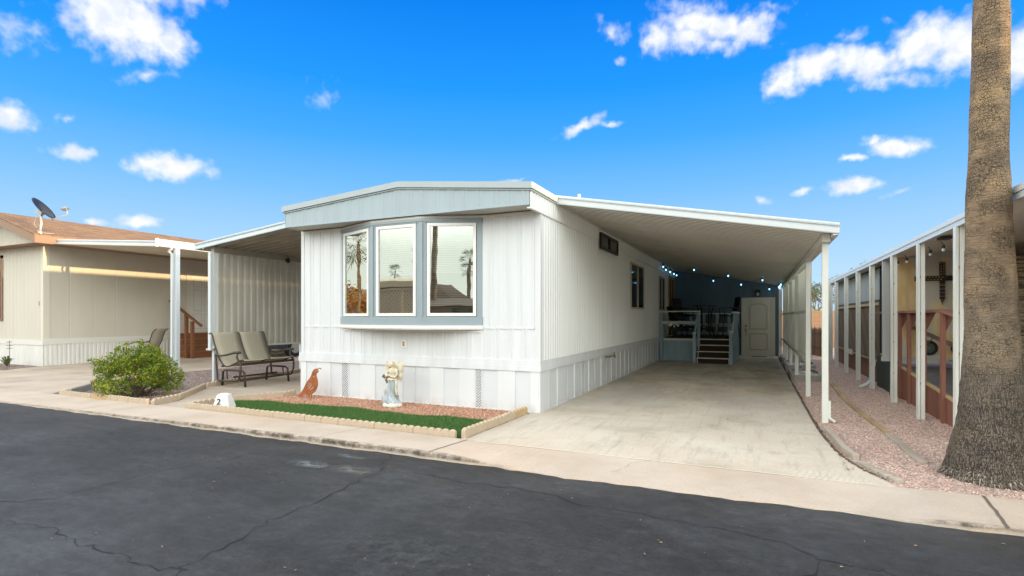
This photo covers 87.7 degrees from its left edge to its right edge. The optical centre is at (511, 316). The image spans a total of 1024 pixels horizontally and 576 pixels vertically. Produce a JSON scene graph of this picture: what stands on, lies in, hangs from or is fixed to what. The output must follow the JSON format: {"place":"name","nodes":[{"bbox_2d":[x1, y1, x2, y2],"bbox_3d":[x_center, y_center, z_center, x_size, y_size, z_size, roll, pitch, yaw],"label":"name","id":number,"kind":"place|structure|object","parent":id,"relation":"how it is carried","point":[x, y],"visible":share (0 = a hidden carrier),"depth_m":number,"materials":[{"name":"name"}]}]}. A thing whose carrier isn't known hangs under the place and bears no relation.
{"place":"outdoors","nodes":[
{"label":"outdoors","id":0,"kind":"place"},
{"bbox_2d":[0,363,36,370],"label":"planting bed","id":1,"kind":"object","parent":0,"point":[11,368],"depth_m":14.99,"materials":[{"name":"grey gravel"}]},
{"bbox_2d":[0,341,12,366],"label":"agave plant","id":2,"kind":"object","parent":1,"relation":"on","point":[6,362],"visible":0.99,"depth_m":14.81,"materials":[{"name":"plant"}]},
{"bbox_2d":[0,350,298,393],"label":"neighbour driveway","id":3,"kind":"structure","parent":0,"point":[53,379],"depth_m":12.76,"materials":[{"name":"concrete"}]},
{"bbox_2d":[0,212,279,365],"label":"beige house","id":4,"kind":"structure","parent":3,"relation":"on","point":[62,304],"depth_m":15.97,"materials":[{"name":"beige paint"}]},
{"bbox_2d":[0,255,2,320],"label":"window","id":5,"kind":"structure","parent":4,"relation":"in","point":[1,256],"depth_m":15.94,"materials":[{"name":"brown"}]},
{"bbox_2d":[31,198,68,233],"bbox_3d":[-12.823,-2.669,14.839,0.832,1.250,0.557,0,0,-26],"label":"satellite dish","id":6,"kind":"object","parent":4,"relation":"attached to","point":[42,207],"visible":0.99,"depth_m":14.78,"materials":[{"name":"black"}]},
{"bbox_2d":[54,238,211,370],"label":"porch roof","id":7,"kind":"structure","parent":4,"relation":"attached to","point":[175,251],"depth_m":13.49,"materials":[{"name":"beige metal"}]},
{"bbox_2d":[191,275,207,330],"bbox_3d":[-11.203,-0.480,19.308,0.021,2.000,0.900,0,0,25],"label":"door","id":8,"kind":"structure","parent":4,"relation":"in","point":[199,284],"depth_m":19.22,"materials":[{"name":"white"}]},
{"bbox_2d":[126,328,168,354],"bbox_3d":[-10.505,0.856,15.359,0.842,1.053,0.607,0,0,-3],"label":"patio chair","id":9,"kind":"object","parent":3,"relation":"on","point":[156,337],"visible":0.45,"depth_m":15.39,"materials":[{"name":"beige fabric"}]},
{"bbox_2d":[169,300,211,358],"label":"wooden stairs","id":10,"kind":"structure","parent":3,"relation":"on","point":[193,344],"depth_m":17.89,"materials":[{"name":"brown wood"}]},
{"bbox_2d":[268,344,298,356],"bbox_3d":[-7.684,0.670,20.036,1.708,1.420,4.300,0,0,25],"label":"patio table","id":11,"kind":"object","parent":3,"relation":"on","point":[295,352],"visible":0.11,"depth_m":18.23,"materials":[{"name":"grey paint"}]},
{"bbox_2d":[57,362,298,398],"bbox_3d":[-3.307,1.396,18.675,4.600,0.001,20.820,0,0,25],"label":"gravel strip","id":12,"kind":"object","parent":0,"point":[274,369],"visible":0.17,"depth_m":13.37,"materials":[{"name":"gravel"}]},
{"bbox_2d":[59,390,72,395],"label":"edging block","id":13,"kind":"structure","parent":12,"relation":"on","point":[65,392],"depth_m":9.27,"materials":[{"name":"concrete"}]},
{"bbox_2d":[68,385,85,391],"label":"edging block","id":14,"kind":"structure","parent":12,"relation":"on","point":[81,388],"depth_m":9.82,"materials":[{"name":"grey concrete"}]},
{"bbox_2d":[71,391,91,397],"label":"edging block","id":15,"kind":"structure","parent":12,"relation":"on","point":[80,394],"depth_m":9.06,"materials":[{"name":"concrete"}]},
{"bbox_2d":[84,383,92,389],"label":"edging block","id":16,"kind":"structure","parent":12,"relation":"on","point":[89,386],"depth_m":10.17,"materials":[{"name":"beige concrete"}]},
{"bbox_2d":[90,393,107,399],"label":"edging block","id":17,"kind":"structure","parent":12,"relation":"on","point":[94,396],"depth_m":8.85,"materials":[{"name":"beige concrete"}]},
{"bbox_2d":[107,395,118,400],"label":"edging block","id":18,"kind":"structure","parent":12,"relation":"on","point":[114,397],"depth_m":8.69,"materials":[{"name":"concrete"}]},
{"bbox_2d":[117,396,129,401],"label":"edging block","id":19,"kind":"structure","parent":12,"relation":"on","point":[123,398],"depth_m":8.57,"materials":[{"name":"concrete"}]},
{"bbox_2d":[128,397,144,403],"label":"edging block","id":20,"kind":"structure","parent":12,"relation":"on","point":[134,400],"depth_m":8.43,"materials":[{"name":"concrete"}]},
{"bbox_2d":[143,398,149,403],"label":"edging block","id":21,"kind":"structure","parent":12,"relation":"on","point":[146,401],"depth_m":8.34,"materials":[{"name":"concrete"}]},
{"bbox_2d":[109,390,185,403],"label":"planter stones","id":22,"kind":"object","parent":12,"relation":"on","point":[161,392],"visible":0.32,"depth_m":9.61,"materials":[{"name":"gravel"}]},
{"bbox_2d":[86,339,187,398],"bbox_3d":[-6.576,0.892,9.333,2.081,1.036,1.268,0,0,25],"label":"flowering bush","id":23,"kind":"object","parent":22,"relation":"on","point":[153,367],"visible":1,"depth_m":9.13,"materials":[{"name":"green plant"}]},
{"bbox_2d":[151,394,178,404],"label":"edging block","id":24,"kind":"structure","parent":12,"relation":"on","point":[159,400],"depth_m":8.55,"materials":[{"name":"concrete"}]},
{"bbox_2d":[56,368,278,399],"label":"purple gravel stones","id":25,"kind":"object","parent":12,"relation":"on","point":[200,378],"visible":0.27,"depth_m":11.82,"materials":[{"name":"gravel"}]},
{"bbox_2d":[156,384,183,389],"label":"edging block","id":26,"kind":"structure","parent":12,"relation":"on","point":[182,387],"depth_m":10.13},
{"bbox_2d":[179,390,191,399],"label":"edging block","id":27,"kind":"structure","parent":12,"relation":"on","point":[184,394],"depth_m":9.13,"materials":[{"name":"concrete"}]},
{"bbox_2d":[189,386,198,393],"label":"edging block","id":28,"kind":"structure","parent":12,"relation":"on","point":[195,389],"depth_m":9.66,"materials":[{"name":"concrete"}]},
{"bbox_2d":[198,383,205,390],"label":"edging block","id":29,"kind":"structure","parent":12,"relation":"on","point":[202,386],"depth_m":10.12,"materials":[{"name":"concrete"}]},
{"bbox_2d":[206,381,220,387],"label":"edging block","id":30,"kind":"structure","parent":12,"relation":"on","point":[212,383],"depth_m":10.56,"materials":[{"name":"concrete"}]},
{"bbox_2d":[243,375,261,380],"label":"edging block","id":31,"kind":"structure","parent":12,"relation":"on","point":[256,376],"depth_m":11.64,"materials":[{"name":"concrete"}]},
{"bbox_2d":[289,368,300,373],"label":"edging block","id":32,"kind":"structure","parent":12,"relation":"on","point":[295,371],"depth_m":13.09,"materials":[{"name":"concrete"}]},
{"bbox_2d":[158,373,300,407],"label":"patio slab","id":33,"kind":"structure","parent":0,"point":[277,384],"depth_m":10.25,"materials":[{"name":"concrete"}]},
{"bbox_2d":[224,377,242,384],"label":"edging block","id":34,"kind":"structure","parent":33,"relation":"on","point":[233,382],"depth_m":11.09,"materials":[{"name":"concrete"}]},
{"bbox_2d":[232,393,265,400],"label":"edging block","id":35,"kind":"structure","parent":33,"relation":"on","point":[251,396],"depth_m":8.87,"materials":[{"name":"concrete"}]},
{"bbox_2d":[209,331,294,386],"bbox_3d":[-5.396,0.846,11.106,1.007,1.069,1.356,0,0,25],"label":"glider bench","id":36,"kind":"object","parent":33,"relation":"on","point":[240,349],"visible":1,"depth_m":11.08,"materials":[{"name":"beige fabric"}]},
{"bbox_2d":[266,391,283,397],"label":"edging block","id":37,"kind":"structure","parent":33,"relation":"on","point":[275,394],"depth_m":9.09,"materials":[{"name":"concrete"}]},
{"bbox_2d":[283,389,295,396],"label":"edging block","id":38,"kind":"structure","parent":33,"relation":"on","point":[290,392],"depth_m":9.32,"materials":[{"name":"concrete"}]},
{"bbox_2d":[244,394,509,438],"bbox_3d":[-2.319,1.382,7.866,4.820,0.001,1.880,0,0,25],"label":"gravel bed","id":39,"kind":"object","parent":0,"point":[400,408],"visible":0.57,"depth_m":8.12,"materials":[{"name":"red gravel"}]},
{"bbox_2d":[186,402,204,409],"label":"edging block","id":40,"kind":"structure","parent":39,"relation":"on","point":[196,406],"depth_m":7.90,"materials":[{"name":"concrete"}]},
{"bbox_2d":[191,399,208,403],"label":"edging block","id":41,"kind":"structure","parent":39,"relation":"on","point":[204,401],"depth_m":8.22,"materials":[{"name":"concrete"}]},
{"bbox_2d":[203,404,230,412],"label":"edging block","id":42,"kind":"structure","parent":39,"relation":"on","point":[216,408],"depth_m":7.69,"materials":[{"name":"concrete"}]},
{"bbox_2d":[230,407,245,414],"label":"edging block","id":43,"kind":"structure","parent":39,"relation":"on","point":[236,410],"depth_m":7.52,"materials":[{"name":"concrete"}]},
{"bbox_2d":[244,408,274,417],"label":"edging block","id":44,"kind":"structure","parent":39,"relation":"on","point":[258,412],"depth_m":7.33,"materials":[{"name":"concrete"}]},
{"bbox_2d":[273,411,305,420],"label":"edging block","id":45,"kind":"structure","parent":39,"relation":"on","point":[289,416],"depth_m":7.09,"materials":[{"name":"concrete"}]},
{"bbox_2d":[298,368,320,398],"bbox_3d":[-3.431,1.121,9.048,0.467,0.522,0.100,0,0,25],"label":"quail cutout","id":46,"kind":"object","parent":39,"relation":"on","point":[312,381],"visible":1,"depth_m":9.02,"materials":[{"name":"metal"}]},
{"bbox_2d":[305,415,321,422],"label":"edging block","id":47,"kind":"structure","parent":39,"relation":"on","point":[313,418],"depth_m":6.92,"materials":[{"name":"concrete"}]},
{"bbox_2d":[321,416,338,424],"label":"edging block","id":48,"kind":"structure","parent":39,"relation":"on","point":[329,420],"depth_m":6.80,"materials":[{"name":"concrete"}]},
{"bbox_2d":[213,399,486,436],"bbox_3d":[-2.476,1.370,7.512,4.710,0.001,1.066,0,0,25],"label":"lawn mat","id":49,"kind":"object","parent":39,"relation":"on","point":[381,415],"visible":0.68,"depth_m":7.33,"materials":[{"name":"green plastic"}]},
{"bbox_2d":[214,393,235,406],"bbox_3d":[-4.323,1.274,8.005,0.264,0.252,0.264,0,0,-3],"label":"number marker","id":50,"kind":"object","parent":49,"relation":"on","point":[224,399],"visible":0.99,"depth_m":7.92,"materials":[{"name":"white"}]},
{"bbox_2d":[381,360,402,407],"bbox_3d":[-1.849,1.017,8.179,0.276,0.706,0.331,0,0,-37],"label":"angel statue","id":51,"kind":"object","parent":39,"relation":"on","point":[390,396],"visible":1,"depth_m":8.12,"materials":[{"name":"white stone"}]},
{"bbox_2d":[374,422,414,432],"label":"edging block","id":52,"kind":"structure","parent":39,"relation":"on","point":[394,427],"depth_m":6.38,"materials":[{"name":"concrete"}]},
{"bbox_2d":[413,426,456,437],"bbox_3d":[-0.897,1.354,6.176,0.564,0.137,0.052,0,-2,24],"label":"edging block","id":53,"kind":"object","parent":39,"relation":"on","point":[433,431],"depth_m":6.14,"materials":[{"name":"concrete"}]},
{"bbox_2d":[461,420,488,438],"bbox_3d":[-0.427,1.330,6.284,0.052,0.137,0.564,0,0,26],"label":"edging block","id":54,"kind":"object","parent":39,"relation":"on","point":[473,429],"depth_m":6.22,"materials":[{"name":"concrete"}]},
{"bbox_2d":[487,414,506,428],"bbox_3d":[-0.197,1.334,6.753,0.052,0.137,0.469,0,0,27],"label":"edging block","id":55,"kind":"object","parent":39,"relation":"on","point":[498,420],"depth_m":6.74,"materials":[{"name":"concrete"}]},
{"bbox_2d":[0,402,1023,575],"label":"road","id":56,"kind":"structure","parent":0,"point":[131,494],"depth_m":3.63,"materials":[{"name":"grey asphalt"}]},
{"bbox_2d":[0,388,1023,535],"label":"pavement","id":57,"kind":"structure","parent":0,"point":[981,513],"depth_m":4.83,"materials":[{"name":"concrete"}]},
{"bbox_2d":[0,0,1023,310],"label":"sky","id":58,"kind":"structure","parent":0,"point":[192,119],"materials":[{"name":"blue"}]},
{"bbox_2d":[463,355,895,486],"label":"driveway","id":59,"kind":"structure","parent":0,"point":[747,413],"depth_m":6.81,"materials":[{"name":"concrete"}]},
{"bbox_2d":[504,410,515,421],"bbox_3d":[-0.032,1.329,7.095,0.052,0.137,0.279,-1,-1,26],"label":"edging block","id":60,"kind":"object","parent":59,"relation":"on","point":[511,414],"depth_m":7.09,"materials":[{"name":"concrete"}]},
{"bbox_2d":[515,406,527,417],"bbox_3d":[0.115,1.335,7.394,0.052,0.137,0.374,0,0,26],"label":"edging block","id":61,"kind":"object","parent":59,"relation":"on","point":[522,411],"depth_m":7.38,"materials":[{"name":"beige concrete"}]},
{"bbox_2d":[659,311,739,364],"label":"deck","id":62,"kind":"structure","parent":59,"relation":"on","point":[708,349],"depth_m":16.65,"materials":[{"name":"grey wood"}]},
{"bbox_2d":[668,323,679,326],"bbox_3d":[5.099,0.258,16.756,0.357,0.144,0.128,0,0,25],"label":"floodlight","id":63,"kind":"object","parent":62,"relation":"hanging from","point":[671,324],"visible":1,"depth_m":16.76,"materials":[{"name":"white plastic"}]},
{"bbox_2d":[672,298,694,335],"bbox_3d":[6.092,0.009,18.890,0.577,1.343,0.608,0,0,-40],"label":"bar chair","id":64,"kind":"object","parent":62,"relation":"on","point":[677,304],"visible":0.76,"depth_m":19.00,"materials":[{"name":"black metal"}]},
{"bbox_2d":[666,306,708,337],"bbox_3d":[5.810,0.157,17.609,1.232,1.054,0.706,0,0,0],"label":"lounge chair","id":65,"kind":"object","parent":62,"relation":"on","point":[672,316],"visible":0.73,"depth_m":17.52,"materials":[{"name":"black metal"}]},
{"bbox_2d":[693,305,717,336],"bbox_3d":[6.623,0.138,18.252,0.795,1.077,0.795,0,0,25],"label":"bar table","id":66,"kind":"object","parent":62,"relation":"on","point":[708,326],"visible":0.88,"depth_m":18.24,"materials":[{"name":"black metal"}]},
{"bbox_2d":[717,297,740,337],"bbox_3d":[7.253,0.009,17.805,0.607,1.343,0.577,0,0,5],"label":"bar chair","id":67,"kind":"object","parent":62,"relation":"on","point":[735,307],"visible":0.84,"depth_m":17.71,"materials":[{"name":"black metal"}]},
{"bbox_2d":[674,270,778,356],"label":"storage shed","id":68,"kind":"structure","parent":59,"relation":"on","point":[759,319],"depth_m":19.08,"materials":[{"name":"blue paint"}]},
{"bbox_2d":[744,299,771,355],"bbox_3d":[8.703,0.390,18.852,0.900,2.000,0.112,0,0,25],"label":"door","id":69,"kind":"structure","parent":68,"relation":"in","point":[757,313],"depth_m":18.87,"materials":[{"name":"beige wood"}]},
{"bbox_2d":[778,347,1023,499],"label":"gravel yard","id":70,"kind":"structure","parent":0,"point":[840,370],"depth_m":6.60,"materials":[{"name":"pink gravel"}]},
{"bbox_2d":[556,195,839,422],"bbox_3d":[5.095,-0.234,13.334,3.753,3.267,13.116,0,0,25],"label":"carport","id":71,"kind":"object","parent":70,"relation":"on","point":[774,250],"visible":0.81,"depth_m":9.33,"materials":[{"name":"white metal"}]},
{"bbox_2d":[663,263,781,289],"bbox_3d":[7.022,-1.323,17.683,3.444,0.783,3.244,0,0,25],"label":"string light","id":72,"kind":"object","parent":71,"relation":"hanging from","point":[728,274],"visible":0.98,"depth_m":17.73,"materials":[{"name":"white"}]},
{"bbox_2d":[780,354,802,361],"bbox_3d":[8.940,1.340,17.022,0.628,0.150,1.870,0,0,25],"label":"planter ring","id":73,"kind":"object","parent":70,"relation":"on","point":[782,358],"visible":0.34,"depth_m":16.34,"materials":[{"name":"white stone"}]},
{"bbox_2d":[783,360,815,369],"bbox_3d":[7.936,1.340,14.679,0.798,0.150,1.967,0,0,25],"label":"planter ring","id":74,"kind":"object","parent":70,"relation":"on","point":[802,363],"visible":0.55,"depth_m":14.60,"materials":[{"name":"white stone"}]},
{"bbox_2d":[788,327,821,356],"bbox_3d":[11.223,0.877,20.595,0.035,1.046,4.638,0,0,11],"label":"picket fence","id":75,"kind":"object","parent":70,"relation":"on","point":[816,341],"visible":0.23,"depth_m":19.13,"materials":[{"name":"brown wood"}]},
{"bbox_2d":[788,367,821,381],"bbox_3d":[6.814,1.340,12.386,0.682,0.150,2.062,0,0,25],"label":"planter ring","id":76,"kind":"object","parent":70,"relation":"on","point":[816,375],"visible":0.69,"depth_m":11.62,"materials":[{"name":"grey concrete"}]},
{"bbox_2d":[782,311,834,347],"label":"block wall","id":77,"kind":"structure","parent":70,"relation":"on","point":[817,319],"depth_m":24.37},
{"bbox_2d":[812,274,834,309],"bbox_3d":[15.877,-0.398,26.901,2.850,3.628,1.914,0,0,25],"label":"desert tree","id":78,"kind":"object","parent":70,"relation":"on","point":[815,295],"visible":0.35,"depth_m":27.12,"materials":[{"name":"green plant"}]},
{"bbox_2d":[778,356,886,479],"bbox_3d":[6.144,1.373,11.690,0.296,0.001,15.639,0,0,23],"label":"soil edge","id":79,"kind":"object","parent":70,"relation":"on","point":[821,431],"visible":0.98,"depth_m":6.22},
{"bbox_2d":[812,261,865,307],"bbox_3d":[17.645,-0.761,28.032,3.958,4.354,2.766,0,0,0],"label":"desert tree","id":80,"kind":"object","parent":70,"relation":"on","point":[821,289],"visible":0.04,"depth_m":28.52,"materials":[{"name":"green plant"}]},
{"bbox_2d":[824,427,859,460],"bbox_3d":[3.568,1.375,5.815,0.081,0.080,1.356,0,0,20],"label":"curved edging","id":81,"kind":"object","parent":70,"relation":"on","point":[845,449],"visible":0.88,"depth_m":5.58,"materials":[{"name":"grey concrete"}]},
{"bbox_2d":[829,383,891,434],"bbox_3d":[5.527,1.388,8.714,0.145,0.030,5.352,0,0,25],"label":"timber edging","id":82,"kind":"object","parent":70,"relation":"on","point":[878,426],"visible":0.96,"depth_m":7.72,"materials":[{"name":"brown wood"}]},
{"bbox_2d":[857,460,869,465],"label":"edging block","id":83,"kind":"structure","parent":70,"relation":"on","point":[860,462],"depth_m":5.00,"materials":[{"name":"grey concrete"}]},
{"bbox_2d":[863,464,875,469],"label":"edging block","id":84,"kind":"structure","parent":70,"relation":"on","point":[867,466],"depth_m":4.88,"materials":[{"name":"grey concrete"}]},
{"bbox_2d":[870,468,883,473],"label":"edging block","id":85,"kind":"structure","parent":70,"relation":"on","point":[875,470],"depth_m":4.75,"materials":[{"name":"grey concrete"}]},
{"bbox_2d":[879,472,892,478],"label":"edging block","id":86,"kind":"structure","parent":70,"relation":"on","point":[885,475],"depth_m":4.62,"materials":[{"name":"grey concrete"}]},
{"bbox_2d":[889,476,903,482],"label":"edging block","id":87,"kind":"structure","parent":70,"relation":"on","point":[895,479],"depth_m":4.48,"materials":[{"name":"grey concrete"}]},
{"bbox_2d":[885,433,927,463],"bbox_3d":[4.159,1.392,5.655,0.087,0.050,1.312,0,0,23],"label":"concrete edging","id":88,"kind":"object","parent":70,"relation":"on","point":[911,453],"visible":0.87,"depth_m":5.49,"materials":[{"name":"grey concrete"}]},
{"bbox_2d":[875,309,952,426],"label":"wooden railing","id":89,"kind":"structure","parent":70,"relation":"on","point":[939,393],"depth_m":7.75,"materials":[{"name":"brown wood"}]},
{"bbox_2d":[828,182,1023,427],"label":"porch house","id":90,"kind":"structure","parent":70,"relation":"on","point":[865,334],"depth_m":9.14,"materials":[{"name":"grey metal"}]},
{"bbox_2d":[881,242,944,265],"bbox_3d":[6.358,-0.928,8.577,0.044,0.169,3.713,0,0,25],"label":"string light","id":91,"kind":"object","parent":90,"relation":"hanging from","point":[930,251],"visible":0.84,"depth_m":7.42,"materials":[{"name":"white"}]},
{"bbox_2d":[927,340,937,354],"bbox_3d":[7.127,0.530,9.107,0.254,0.253,0.044,0,0,25],"label":"round disc","id":92,"kind":"object","parent":90,"relation":"attached to","point":[932,347],"visible":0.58,"depth_m":9.09,"materials":[{"name":"black rubber"}]},
{"bbox_2d":[914,262,952,304],"bbox_3d":[7.295,-0.566,9.054,0.740,0.731,0.025,0,0,25],"label":"wall cross","id":93,"kind":"object","parent":90,"relation":"attached to","point":[941,278],"depth_m":9.04,"materials":[{"name":"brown wood"}]},
{"bbox_2d":[937,236,952,240],"bbox_3d":[5.469,-0.996,6.732,0.120,0.030,0.200,0,0,25],"label":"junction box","id":94,"kind":"object","parent":90,"relation":"attached to","point":[944,237],"visible":0.86,"depth_m":6.67,"materials":[{"name":"black"}]},
{"bbox_2d":[931,0,1023,491],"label":"palm tree","id":95,"kind":"object","parent":70,"relation":"on","point":[985,447],"visible":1,"depth_m":4.50,"materials":[{"name":"brown plant"}]},
{"bbox_3d":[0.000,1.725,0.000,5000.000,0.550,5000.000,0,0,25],"label":"ground","id":96,"kind":"structure","parent":0,"visible":0},
{"bbox_2d":[208,398,215,404],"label":"edging block","id":97,"kind":"structure","parent":96,"relation":"on","point":[211,400],"depth_m":8.37,"materials":[{"name":"concrete"}]},
{"bbox_2d":[338,418,375,428],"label":"edging block","id":98,"kind":"structure","parent":96,"relation":"on","point":[355,423],"depth_m":6.62,"materials":[{"name":"concrete"}]},
{"bbox_2d":[282,181,674,412],"bbox_3d":[2.218,-0.735,16.984,4.786,4.270,19.380,0,0,25],"label":"mobile home","id":99,"kind":"object","parent":96,"relation":"on","point":[532,297],"visible":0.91,"depth_m":8.53,"materials":[{"name":"white paint"}]},
{"bbox_2d":[194,221,301,381],"bbox_3d":[-2.528,-0.258,16.309,3.430,3.316,12.679,0,0,25],"label":"patio awning","id":100,"kind":"object","parent":99,"relation":"attached to","point":[254,280],"visible":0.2,"depth_m":11.88,"materials":[{"name":"white metal"}]},
{"bbox_2d":[341,218,482,324],"bbox_3d":[-1.759,-0.684,8.461,2.756,1.618,0.425,0,0,25],"label":"bay window","id":101,"kind":"structure","parent":99,"relation":"in","point":[421,226],"depth_m":8.11,"materials":[{"name":"white plastic"}]},
{"bbox_2d":[599,230,618,255],"bbox_3d":[2.024,-1.515,11.065,0.061,0.350,1.460,0,0,25],"label":"window","id":102,"kind":"structure","parent":99,"relation":"in","point":[608,243],"depth_m":10.97,"materials":[{"name":"black"}]},
{"bbox_2d":[630,260,644,309],"bbox_3d":[3.254,-0.795,13.840,0.061,1.190,1.690,0,0,25],"label":"window","id":103,"kind":"structure","parent":99,"relation":"in","point":[636,269],"depth_m":13.72,"materials":[{"name":"beige"}]},
{"bbox_2d":[658,275,664,309],"bbox_3d":[4.867,-0.775,17.352,0.061,1.110,1.160,0,0,25],"label":"window","id":104,"kind":"structure","parent":99,"relation":"in","point":[661,279],"depth_m":17.32,"materials":[{"name":"beige"}]},
{"bbox_2d":[668,276,674,335],"bbox_3d":[5.769,-0.390,19.298,0.055,2.100,1.390,0,0,25],"label":"door","id":105,"kind":"structure","parent":99,"relation":"in","point":[671,281],"depth_m":19.20,"materials":[{"name":"brown wood"}]}
]}

